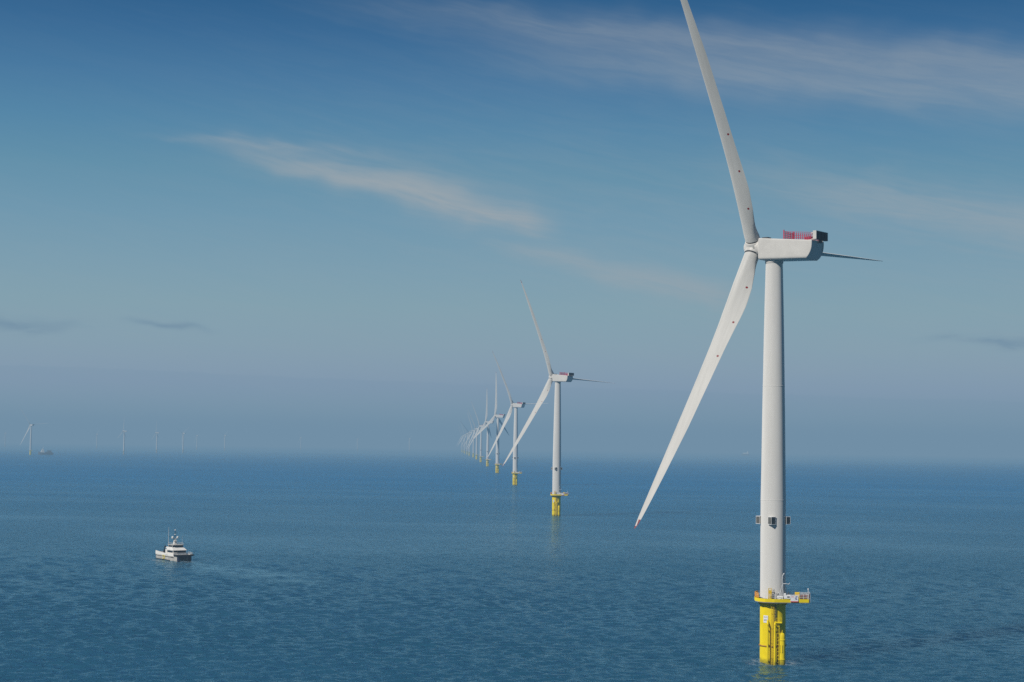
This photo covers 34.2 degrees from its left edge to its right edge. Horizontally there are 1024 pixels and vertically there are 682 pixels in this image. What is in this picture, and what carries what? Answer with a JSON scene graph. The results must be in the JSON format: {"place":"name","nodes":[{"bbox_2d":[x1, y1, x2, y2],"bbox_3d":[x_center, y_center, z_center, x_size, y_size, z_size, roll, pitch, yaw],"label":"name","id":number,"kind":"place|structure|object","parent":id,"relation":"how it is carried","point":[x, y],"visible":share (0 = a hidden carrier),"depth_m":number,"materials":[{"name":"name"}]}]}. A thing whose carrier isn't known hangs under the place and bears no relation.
{"place":"outdoors","nodes":[
{"label":"outdoors","id":0,"kind":"place"},
{"bbox_2d":[0,443,1023,681],"bbox_3d":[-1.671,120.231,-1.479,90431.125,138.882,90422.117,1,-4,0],"label":"sea","id":1,"kind":"structure","parent":0,"point":[327,564],"depth_m":693.38,"materials":[{"name":"liquid"}]},
{"bbox_2d":[20,408,43,454],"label":"wind turbine","id":2,"kind":"object","parent":1,"relation":"in","point":[31,425],"visible":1,"depth_m":4888.73,"materials":[{"name":"yellow paint"}]},
{"bbox_2d":[38,449,52,454],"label":"work vessel","id":3,"kind":"object","parent":1,"relation":"on","point":[42,452],"visible":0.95,"depth_m":5011.65,"materials":[{"name":"grey metal"}]},
{"bbox_2d":[119,426,126,453],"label":"wind turbine","id":4,"kind":"object","parent":1,"relation":"in","point":[123,440],"visible":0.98,"depth_m":5487.29,"materials":[{"name":"paint"}]},
{"bbox_2d":[151,422,158,452],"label":"wind turbine","id":5,"kind":"object","parent":1,"relation":"in","point":[156,438],"visible":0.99,"depth_m":6385.68,"materials":[{"name":"paint"}]},
{"bbox_2d":[155,529,193,561],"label":"crew boat","id":6,"kind":"object","parent":1,"relation":"on","point":[175,551],"visible":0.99,"depth_m":705.32,"materials":[{"name":"white paint"}]},
{"bbox_2d":[181,431,185,452],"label":"wind turbine","id":7,"kind":"object","parent":1,"relation":"in","point":[183,442],"visible":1,"depth_m":6584.96,"materials":[{"name":"paint"}]},
{"bbox_2d":[460,424,468,454],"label":"wind turbine","id":8,"kind":"object","parent":1,"relation":"in","point":[467,451],"visible":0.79,"depth_m":7914.10,"materials":[{"name":"yellow paint"}]},
{"bbox_2d":[461,422,474,455],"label":"wind turbine","id":9,"kind":"object","parent":1,"relation":"in","point":[469,432],"visible":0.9,"depth_m":7081.23,"materials":[{"name":"yellow paint"}]},
{"bbox_2d":[464,413,475,456],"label":"wind turbine","id":10,"kind":"object","parent":1,"relation":"in","point":[473,453],"visible":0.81,"depth_m":6243.12,"materials":[{"name":"yellow paint"}]},
{"bbox_2d":[466,413,479,458],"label":"wind turbine","id":11,"kind":"object","parent":1,"relation":"in","point":[476,439],"visible":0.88,"depth_m":5409.16,"materials":[{"name":"yellow paint"}]},
{"bbox_2d":[468,404,485,461],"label":"wind turbine","id":12,"kind":"object","parent":1,"relation":"in","point":[480,456],"visible":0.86,"depth_m":4572.99,"materials":[{"name":"yellow paint"}]},
{"bbox_2d":[477,395,493,466],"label":"wind turbine","id":13,"kind":"object","parent":1,"relation":"in","point":[487,445],"visible":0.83,"depth_m":3739.16,"materials":[{"name":"yellow paint"}]},
{"bbox_2d":[473,377,508,472],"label":"wind turbine","id":14,"kind":"object","parent":1,"relation":"in","point":[497,417],"visible":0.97,"depth_m":2903.43,"materials":[{"name":"yellow paint"}]},
{"bbox_2d":[487,351,543,484],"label":"wind turbine","id":15,"kind":"object","parent":1,"relation":"in","point":[515,457],"visible":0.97,"depth_m":2067.42,"materials":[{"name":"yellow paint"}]},
{"bbox_2d":[503,282,609,515],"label":"wind turbine","id":16,"kind":"object","parent":1,"relation":"in","point":[556,494],"visible":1,"depth_m":1198.80,"materials":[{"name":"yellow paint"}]},
{"bbox_2d":[634,0,879,664],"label":"wind turbine","id":17,"kind":"object","parent":1,"relation":"in","point":[773,599],"visible":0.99,"depth_m":398.18,"materials":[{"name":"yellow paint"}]},
{"bbox_2d":[0,0,1023,456],"label":"sky","id":18,"kind":"structure","parent":0,"point":[250,222],"materials":[{"name":"blue"}]}
]}

